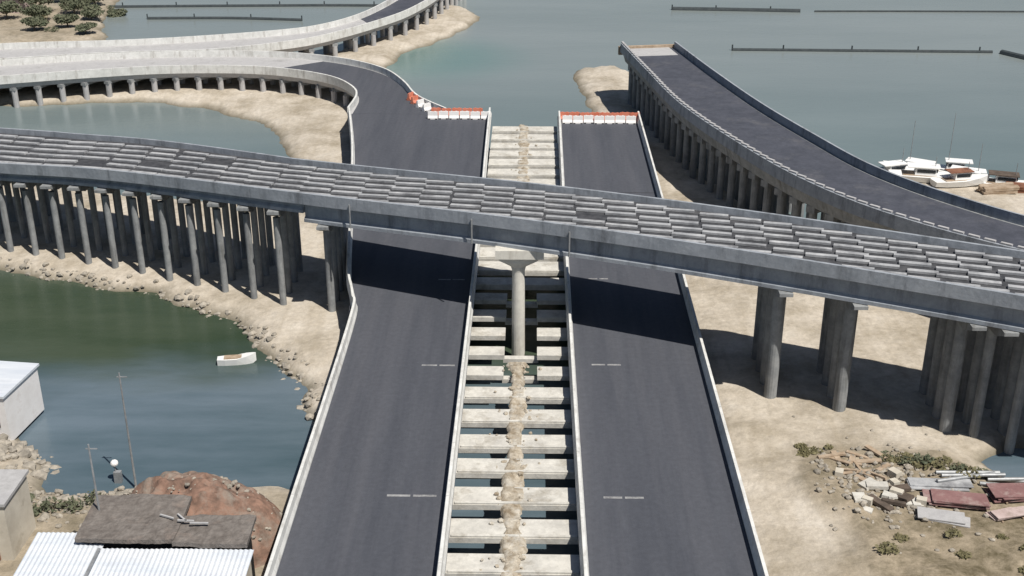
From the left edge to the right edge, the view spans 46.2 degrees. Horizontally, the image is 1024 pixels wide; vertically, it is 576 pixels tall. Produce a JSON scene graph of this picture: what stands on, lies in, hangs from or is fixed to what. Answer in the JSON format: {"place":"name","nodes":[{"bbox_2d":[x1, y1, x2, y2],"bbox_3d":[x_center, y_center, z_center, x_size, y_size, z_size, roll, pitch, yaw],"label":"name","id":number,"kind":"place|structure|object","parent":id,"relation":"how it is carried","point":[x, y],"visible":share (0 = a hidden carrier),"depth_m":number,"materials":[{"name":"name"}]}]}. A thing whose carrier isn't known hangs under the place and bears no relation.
{"place":"outdoors","nodes":[
{"label":"outdoors","id":0,"kind":"place"},
{"bbox_2d":[276,114,491,575],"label":"road","id":1,"kind":"structure","parent":0,"point":[372,501],"depth_m":87.95,"materials":[{"name":"asphalt"}]},
{"bbox_2d":[264,107,357,575],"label":"concrete parapet","id":2,"kind":"structure","parent":1,"relation":"on","point":[284,532],"depth_m":83.14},
{"bbox_2d":[436,107,491,575],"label":"concrete parapet","id":3,"kind":"structure","parent":1,"relation":"on","point":[443,548],"depth_m":84.42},
{"bbox_2d":[0,0,1023,554],"bbox_3d":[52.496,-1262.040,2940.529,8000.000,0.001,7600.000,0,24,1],"label":"water","id":4,"kind":"structure","parent":0,"point":[190,404],"depth_m":166.71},
{"bbox_2d":[146,14,302,20],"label":"floating boom","id":5,"kind":"object","parent":4,"relation":"on","point":[266,18],"visible":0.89,"depth_m":230.84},
{"bbox_2d":[217,352,255,365],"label":"boat","id":6,"kind":"object","parent":4,"relation":"on","point":[239,359],"visible":1,"depth_m":100.63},
{"bbox_2d":[110,1,378,7],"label":"floating boom","id":7,"kind":"object","parent":4,"relation":"on","point":[248,5],"visible":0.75,"depth_m":242.37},
{"bbox_2d":[671,5,799,11],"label":"floating boom","id":8,"kind":"object","parent":4,"relation":"on","point":[716,8],"visible":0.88,"depth_m":238.27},
{"bbox_2d":[731,44,992,52],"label":"floating boom","id":9,"kind":"object","parent":4,"relation":"on","point":[864,50],"visible":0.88,"depth_m":205.87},
{"bbox_2d":[882,120,946,171],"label":"boat","id":10,"kind":"object","parent":4,"relation":"on","point":[912,159],"visible":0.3,"depth_m":145.70,"materials":[{"name":"white plastic"}]},
{"bbox_2d":[814,10,1023,11],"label":"floating boom","id":11,"kind":"object","parent":4,"relation":"on","point":[908,11],"visible":1,"depth_m":237.49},
{"bbox_2d":[939,115,986,173],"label":"boat","id":12,"kind":"object","parent":4,"relation":"on","point":[950,162],"visible":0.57,"depth_m":145.61,"materials":[{"name":"white plastic"}]},
{"bbox_2d":[943,145,990,177],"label":"boat","id":13,"kind":"object","parent":4,"relation":"on","point":[978,171],"visible":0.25,"depth_m":142.67,"materials":[{"name":"white plastic"}]},
{"bbox_2d":[999,50,1023,59],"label":"floating boom","id":14,"kind":"object","parent":4,"relation":"on","point":[1012,54],"visible":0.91,"depth_m":202.54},
{"bbox_2d":[0,0,1023,575],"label":"ground","id":15,"kind":"structure","parent":0,"point":[794,514],"depth_m":102.37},
{"bbox_2d":[0,0,21,18],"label":"mangrove tree","id":16,"kind":"object","parent":15,"relation":"on","point":[6,7],"visible":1,"depth_m":225.23,"materials":[{"name":"green plant"}]},
{"bbox_2d":[0,469,35,560],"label":"cream shed","id":17,"kind":"structure","parent":15,"relation":"on","point":[17,524],"depth_m":75.06,"materials":[{"name":"paint"}]},
{"bbox_2d":[0,361,43,440],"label":"white building","id":18,"kind":"structure","parent":15,"relation":"on","point":[21,405],"depth_m":90.11,"materials":[{"name":"paint"}]},
{"bbox_2d":[0,433,61,480],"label":"rubble","id":19,"kind":"object","parent":15,"relation":"on","point":[23,449],"visible":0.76,"depth_m":86.42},
{"bbox_2d":[20,16,49,30],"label":"mangrove tree","id":20,"kind":"object","parent":15,"relation":"on","point":[35,21],"visible":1,"depth_m":216.21,"materials":[{"name":"green plant"}]},
{"bbox_2d":[19,3,52,15],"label":"mangrove tree","id":21,"kind":"object","parent":15,"relation":"on","point":[35,10],"visible":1,"depth_m":222.93,"materials":[{"name":"green plant"}]},
{"bbox_2d":[20,0,53,4],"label":"mangrove tree","id":22,"kind":"object","parent":15,"relation":"on","point":[31,2],"visible":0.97,"depth_m":230.28,"materials":[{"name":"green plant"}]},
{"bbox_2d":[40,496,63,512],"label":"shrub","id":23,"kind":"object","parent":15,"relation":"on","point":[47,503],"visible":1,"depth_m":79.70,"materials":[{"name":"green plant"}]},
{"bbox_2d":[53,13,79,26],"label":"mangrove tree","id":24,"kind":"object","parent":15,"relation":"on","point":[62,19],"visible":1,"depth_m":218.16,"materials":[{"name":"green plant"}]},
{"bbox_2d":[58,495,83,513],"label":"shrub","id":25,"kind":"object","parent":15,"relation":"on","point":[72,503],"visible":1,"depth_m":79.66,"materials":[{"name":"green plant"}]},
{"bbox_2d":[58,0,90,13],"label":"mangrove tree","id":26,"kind":"object","parent":15,"relation":"on","point":[69,5],"visible":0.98,"depth_m":229.51,"materials":[{"name":"green plant"}]},
{"bbox_2d":[27,481,132,528],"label":"rubble","id":27,"kind":"object","parent":15,"relation":"on","point":[44,516],"visible":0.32,"depth_m":81.14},
{"bbox_2d":[83,489,105,505],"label":"shrub","id":28,"kind":"object","parent":27,"relation":"on","point":[87,499],"visible":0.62,"depth_m":80.48,"materials":[{"name":"green plant"}]},
{"bbox_2d":[74,22,97,33],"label":"mangrove tree","id":29,"kind":"object","parent":15,"relation":"on","point":[82,27],"visible":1,"depth_m":213.99,"materials":[{"name":"green plant"}]},
{"bbox_2d":[80,3,104,19],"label":"mangrove tree","id":30,"kind":"object","parent":15,"relation":"on","point":[91,11],"visible":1,"depth_m":225.34,"materials":[{"name":"green plant"}]},
{"bbox_2d":[85,444,99,510],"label":"pole","id":31,"kind":"object","parent":15,"relation":"on","point":[95,487],"visible":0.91,"depth_m":71.11,"materials":[{"name":"wood"}]},
{"bbox_2d":[110,459,122,483],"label":"lamp pole","id":32,"kind":"object","parent":15,"relation":"on","point":[118,476],"visible":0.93,"depth_m":84.18,"materials":[{"name":"concrete"}]},
{"bbox_2d":[106,8,127,16],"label":"mangrove tree","id":33,"kind":"object","parent":15,"relation":"on","point":[113,12],"visible":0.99,"depth_m":233.20,"materials":[{"name":"green plant"}]},
{"bbox_2d":[116,373,136,485],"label":"pole","id":34,"kind":"object","parent":15,"relation":"on","point":[131,456],"visible":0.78,"depth_m":81.91,"materials":[{"name":"metal"}]},
{"bbox_2d":[13,532,253,575],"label":"white roofed shed","id":35,"kind":"structure","parent":15,"relation":"on","point":[56,554],"depth_m":68.85,"materials":[{"name":"metal"}]},
{"bbox_2d":[0,257,326,419],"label":"bank rocks","id":36,"kind":"object","parent":15,"relation":"on","point":[255,344],"visible":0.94,"depth_m":109.52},
{"bbox_2d":[74,494,256,575],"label":"grey roofed shed","id":37,"kind":"structure","parent":15,"relation":"on","point":[147,521],"depth_m":70.90,"materials":[{"name":"concrete"}]},
{"bbox_2d":[131,471,283,567],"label":"earth heap","id":38,"kind":"object","parent":15,"relation":"on","point":[208,494],"visible":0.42,"depth_m":74.97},
{"bbox_2d":[123,473,282,540],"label":"stones","id":39,"kind":"object","parent":38,"relation":"on","point":[233,482],"visible":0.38,"depth_m":75.81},
{"bbox_2d":[0,51,445,114],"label":"curved ramp","id":40,"kind":"structure","parent":15,"relation":"on","point":[370,88],"depth_m":176.87,"materials":[{"name":"concrete"}]},
{"bbox_2d":[0,0,461,59],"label":"rising ramp","id":41,"kind":"structure","parent":15,"relation":"on","point":[386,16],"depth_m":195.96,"materials":[{"name":"concrete"}]},
{"bbox_2d":[0,128,1023,453],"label":"overpass","id":42,"kind":"object","parent":15,"relation":"on","point":[966,298],"visible":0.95,"depth_m":97.16,"materials":[{"name":"grey concrete"}]},
{"bbox_2d":[618,41,1023,249],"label":"ramp viaduct","id":43,"kind":"object","parent":15,"relation":"on","point":[690,106],"visible":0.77,"depth_m":127.56,"materials":[{"name":"concrete"}]},
{"bbox_2d":[817,452,845,458],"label":"timber plank","id":44,"kind":"object","parent":15,"relation":"on","point":[823,456],"visible":1,"depth_m":85.34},
{"bbox_2d":[851,492,867,502],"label":"rubble slab","id":45,"kind":"object","parent":15,"relation":"on","point":[857,497],"depth_m":80.39,"materials":[{"name":"concrete"}]},
{"bbox_2d":[858,477,875,490],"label":"rubble slab","id":46,"kind":"object","parent":15,"relation":"on","point":[861,484],"depth_m":82.41,"materials":[{"name":"concrete"}]},
{"bbox_2d":[855,458,881,462],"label":"timber plank","id":47,"kind":"object","parent":15,"relation":"on","point":[870,460],"visible":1,"depth_m":84.86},
{"bbox_2d":[864,444,887,459],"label":"timber plank","id":48,"kind":"object","parent":15,"relation":"on","point":[873,450],"visible":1,"depth_m":85.80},
{"bbox_2d":[869,493,893,511],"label":"rubble slab","id":49,"kind":"object","parent":15,"relation":"on","point":[880,503],"depth_m":79.78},
{"bbox_2d":[875,541,899,554],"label":"shrub","id":50,"kind":"object","parent":15,"relation":"on","point":[891,548],"visible":1,"depth_m":74.90,"materials":[{"name":"green plant"}]},
{"bbox_2d":[792,415,995,553],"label":"rubble","id":51,"kind":"object","parent":15,"relation":"on","point":[869,454],"visible":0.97,"depth_m":82.77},
{"bbox_2d":[866,481,888,489],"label":"rubble slab","id":52,"kind":"object","parent":51,"relation":"on","point":[874,485],"depth_m":81.95,"materials":[{"name":"concrete"}]},
{"bbox_2d":[881,497,905,506],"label":"rubble slab","id":53,"kind":"object","parent":51,"relation":"on","point":[895,502],"depth_m":79.92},
{"bbox_2d":[889,483,910,491],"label":"rubble slab","id":54,"kind":"object","parent":51,"relation":"on","point":[906,487],"depth_m":81.69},
{"bbox_2d":[887,467,901,478],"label":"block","id":55,"kind":"object","parent":15,"relation":"on","point":[894,472],"visible":1,"depth_m":83.15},
{"bbox_2d":[878,151,913,170],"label":"boat","id":56,"kind":"object","parent":15,"relation":"on","point":[896,165],"visible":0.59,"depth_m":142.65,"materials":[{"name":"white plastic"}]},
{"bbox_2d":[889,486,903,494],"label":"crate","id":57,"kind":"object","parent":15,"relation":"on","point":[896,490],"visible":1,"depth_m":81.10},
{"bbox_2d":[893,532,909,542],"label":"shrub","id":58,"kind":"object","parent":15,"relation":"on","point":[900,536],"visible":1,"depth_m":76.81,"materials":[{"name":"green plant"}]},
{"bbox_2d":[897,492,914,501],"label":"rubble slab","id":59,"kind":"object","parent":15,"relation":"on","point":[906,497],"depth_m":80.53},
{"bbox_2d":[888,159,950,182],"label":"boat","id":60,"kind":"object","parent":15,"relation":"on","point":[923,172],"visible":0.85,"depth_m":139.97,"materials":[{"name":"white plastic"}]},
{"bbox_2d":[909,458,932,469],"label":"shrub","id":61,"kind":"object","parent":15,"relation":"on","point":[919,465],"visible":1,"depth_m":84.11,"materials":[{"name":"green plant"}]},
{"bbox_2d":[916,495,926,506],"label":"crate","id":62,"kind":"object","parent":15,"relation":"on","point":[922,500],"visible":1,"depth_m":80.15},
{"bbox_2d":[914,452,934,463],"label":"shrub","id":63,"kind":"object","parent":15,"relation":"on","point":[919,457],"visible":1,"depth_m":84.52,"materials":[{"name":"green plant"}]},
{"bbox_2d":[907,477,973,491],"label":"sheet stack","id":64,"kind":"object","parent":15,"relation":"on","point":[914,483],"visible":0.91,"depth_m":81.88,"materials":[{"name":"grey metal"}]},
{"bbox_2d":[936,471,994,482],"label":"steel pipe","id":65,"kind":"object","parent":64,"relation":"on","point":[947,479],"visible":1,"depth_m":82.30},
{"bbox_2d":[931,460,951,469],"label":"shrub","id":66,"kind":"object","parent":15,"relation":"on","point":[939,465],"visible":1,"depth_m":83.67,"materials":[{"name":"green plant"}]},
{"bbox_2d":[917,506,969,527],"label":"sheet stack","id":67,"kind":"object","parent":15,"relation":"on","point":[956,518],"visible":1,"depth_m":78.58,"materials":[{"name":"metal"}]},
{"bbox_2d":[944,527,962,537],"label":"shrub","id":68,"kind":"object","parent":15,"relation":"on","point":[955,532],"visible":1,"depth_m":76.77,"materials":[{"name":"green plant"}]},
{"bbox_2d":[922,488,990,509],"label":"sheet stack","id":69,"kind":"object","parent":15,"relation":"on","point":[957,499],"visible":1,"depth_m":80.03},
{"bbox_2d":[949,461,967,471],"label":"shrub","id":70,"kind":"object","parent":15,"relation":"on","point":[961,466],"visible":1,"depth_m":83.19,"materials":[{"name":"green plant"}]},
{"bbox_2d":[930,162,989,187],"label":"boat","id":71,"kind":"object","parent":15,"relation":"on","point":[963,177],"visible":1,"depth_m":138.68,"materials":[{"name":"white plastic"}]},
{"bbox_2d":[954,549,971,559],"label":"shrub","id":72,"kind":"object","parent":15,"relation":"on","point":[962,554],"visible":1,"depth_m":75.03,"materials":[{"name":"green plant"}]},
{"bbox_2d":[935,470,999,473],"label":"steel pipe","id":73,"kind":"object","parent":15,"relation":"on","point":[954,471],"visible":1,"depth_m":82.95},
{"bbox_2d":[956,466,980,477],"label":"shrub","id":74,"kind":"object","parent":15,"relation":"on","point":[972,471],"visible":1,"depth_m":82.73,"materials":[{"name":"green plant"}]},
{"bbox_2d":[941,473,1005,476],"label":"steel pipe","id":75,"kind":"object","parent":15,"relation":"on","point":[983,474],"visible":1,"depth_m":82.67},
{"bbox_2d":[976,182,1019,194],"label":"timber stack","id":76,"kind":"object","parent":15,"relation":"on","point":[999,188],"visible":1,"depth_m":136.87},
{"bbox_2d":[976,165,1023,185],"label":"boat","id":77,"kind":"object","parent":15,"relation":"on","point":[1002,176],"visible":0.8,"depth_m":139.26,"materials":[{"name":"white plastic"}]},
{"bbox_2d":[984,483,1023,503],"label":"sheet stack","id":78,"kind":"object","parent":15,"relation":"on","point":[1006,493],"visible":1,"depth_m":80.81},
{"bbox_2d":[985,506,1023,522],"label":"sheet stack","id":79,"kind":"object","parent":15,"relation":"on","point":[1001,515],"visible":1,"depth_m":78.77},
{"bbox_2d":[987,477,1023,480],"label":"steel pipe","id":80,"kind":"object","parent":15,"relation":"on","point":[1005,478],"visible":1,"depth_m":82.80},
{"bbox_2d":[499,362,527,575],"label":"soil","id":81,"kind":"structure","parent":0,"point":[509,512],"depth_m":78.43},
{"bbox_2d":[480,128,542,570],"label":"loose stones","id":82,"kind":"object","parent":81,"relation":"on","point":[501,520],"visible":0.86,"depth_m":80.17,"materials":[{"name":"stone"}]},
{"bbox_2d":[445,553,580,575],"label":"cross beam","id":83,"kind":"structure","parent":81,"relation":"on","point":[464,564],"depth_m":70.54,"materials":[{"name":"concrete"}]},
{"bbox_2d":[449,518,578,543],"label":"cross beam","id":84,"kind":"structure","parent":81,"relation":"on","point":[532,531],"depth_m":73.61,"materials":[{"name":"concrete"}]},
{"bbox_2d":[452,487,576,510],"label":"cross beam","id":85,"kind":"structure","parent":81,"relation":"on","point":[543,498],"depth_m":76.68,"materials":[{"name":"concrete"}]},
{"bbox_2d":[456,458,574,478],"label":"cross beam","id":86,"kind":"structure","parent":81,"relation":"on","point":[533,469],"depth_m":79.94,"materials":[{"name":"concrete"}]},
{"bbox_2d":[458,434,573,453],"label":"cross beam","id":87,"kind":"structure","parent":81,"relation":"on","point":[499,443],"depth_m":82.82,"materials":[{"name":"concrete"}]},
{"bbox_2d":[461,409,571,427],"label":"cross beam","id":88,"kind":"structure","parent":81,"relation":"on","point":[492,418],"depth_m":85.86,"materials":[{"name":"concrete"}]},
{"bbox_2d":[464,387,570,403],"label":"cross beam","id":89,"kind":"structure","parent":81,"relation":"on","point":[548,395],"depth_m":89.17,"materials":[{"name":"concrete"}]},
{"bbox_2d":[466,366,568,382],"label":"cross beam","id":90,"kind":"structure","parent":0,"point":[497,373],"depth_m":92.43,"materials":[{"name":"concrete"}]},
{"bbox_2d":[468,346,567,362],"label":"cross beam","id":91,"kind":"structure","parent":0,"point":[498,353],"depth_m":95.67,"materials":[{"name":"concrete"}]},
{"bbox_2d":[470,327,566,340],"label":"cross beam","id":92,"kind":"structure","parent":0,"point":[499,333],"depth_m":98.64,"materials":[{"name":"concrete"}]},
{"bbox_2d":[472,309,566,324],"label":"cross beam","id":93,"kind":"structure","parent":0,"point":[479,315],"depth_m":101.83,"materials":[{"name":"concrete"}]},
{"bbox_2d":[474,293,565,307],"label":"cross beam","id":94,"kind":"structure","parent":0,"point":[542,298],"depth_m":104.97,"materials":[{"name":"concrete"}]},
{"bbox_2d":[477,261,563,275],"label":"cross beam","id":95,"kind":"structure","parent":0,"point":[492,268],"depth_m":110.73,"materials":[{"name":"concrete"}]},
{"bbox_2d":[476,277,564,289],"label":"cross beam","id":96,"kind":"structure","parent":0,"point":[493,283],"depth_m":107.79,"materials":[{"name":"concrete"}]},
{"bbox_2d":[516,124,529,181],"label":"soil","id":97,"kind":"structure","parent":0,"point":[523,161],"depth_m":142.16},
{"bbox_2d":[479,247,563,261],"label":"cross beam","id":98,"kind":"structure","parent":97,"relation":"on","point":[486,253],"depth_m":113.36,"materials":[{"name":"concrete"}]},
{"bbox_2d":[487,169,559,178],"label":"cross beam","id":99,"kind":"structure","parent":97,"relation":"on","point":[530,174],"depth_m":135.42,"materials":[{"name":"concrete"}]},
{"bbox_2d":[488,159,558,168],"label":"cross beam","id":100,"kind":"structure","parent":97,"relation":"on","point":[532,163],"depth_m":138.85,"materials":[{"name":"concrete"}]},
{"bbox_2d":[489,150,558,158],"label":"cross beam","id":101,"kind":"structure","parent":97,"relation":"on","point":[504,154],"depth_m":142.29,"materials":[{"name":"concrete"}]},
{"bbox_2d":[490,143,557,150],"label":"cross beam","id":102,"kind":"structure","parent":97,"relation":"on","point":[531,146],"depth_m":145.40,"materials":[{"name":"concrete"}]},
{"bbox_2d":[491,134,557,142],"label":"cross beam","id":103,"kind":"structure","parent":97,"relation":"on","point":[535,138],"depth_m":148.40,"materials":[{"name":"concrete"}]},
{"bbox_2d":[492,126,556,133],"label":"cross beam","id":104,"kind":"structure","parent":97,"relation":"on","point":[531,129],"depth_m":151.43,"materials":[{"name":"concrete"}]},
{"bbox_2d":[504,179,559,185],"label":"cross beam","id":105,"kind":"structure","parent":97,"relation":"on","point":[550,181],"depth_m":133.55,"materials":[{"name":"concrete"}]},
{"bbox_2d":[557,120,757,575],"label":"road","id":106,"kind":"structure","parent":0,"point":[660,498],"depth_m":84.92,"materials":[{"name":"asphalt"}]},
{"bbox_2d":[562,115,571,123],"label":"plastic barrier","id":107,"kind":"object","parent":106,"relation":"on","point":[566,119],"visible":1,"depth_m":151.96,"materials":[{"name":"white plastic"}]},
{"bbox_2d":[557,111,588,575],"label":"concrete parapet","id":108,"kind":"structure","parent":106,"relation":"on","point":[583,554],"depth_m":84.17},
{"bbox_2d":[573,115,582,123],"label":"plastic barrier","id":109,"kind":"object","parent":106,"relation":"on","point":[577,119],"visible":1,"depth_m":151.86,"materials":[{"name":"white plastic"}]},
{"bbox_2d":[583,115,593,123],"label":"plastic barrier","id":110,"kind":"object","parent":106,"relation":"on","point":[588,119],"visible":1,"depth_m":152.03,"materials":[{"name":"white plastic"}]},
{"bbox_2d":[594,115,603,123],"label":"plastic barrier","id":111,"kind":"object","parent":106,"relation":"on","point":[598,119],"visible":1,"depth_m":151.81,"materials":[{"name":"white plastic"}]},
{"bbox_2d":[605,115,614,123],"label":"plastic barrier","id":112,"kind":"object","parent":106,"relation":"on","point":[610,119],"visible":1,"depth_m":151.81,"materials":[{"name":"white plastic"}]},
{"bbox_2d":[615,115,624,123],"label":"plastic barrier","id":113,"kind":"object","parent":106,"relation":"on","point":[619,119],"visible":1,"depth_m":151.90,"materials":[{"name":"white plastic"}]},
{"bbox_2d":[637,111,768,575],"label":"concrete parapet","id":114,"kind":"structure","parent":106,"relation":"on","point":[754,544],"depth_m":83.77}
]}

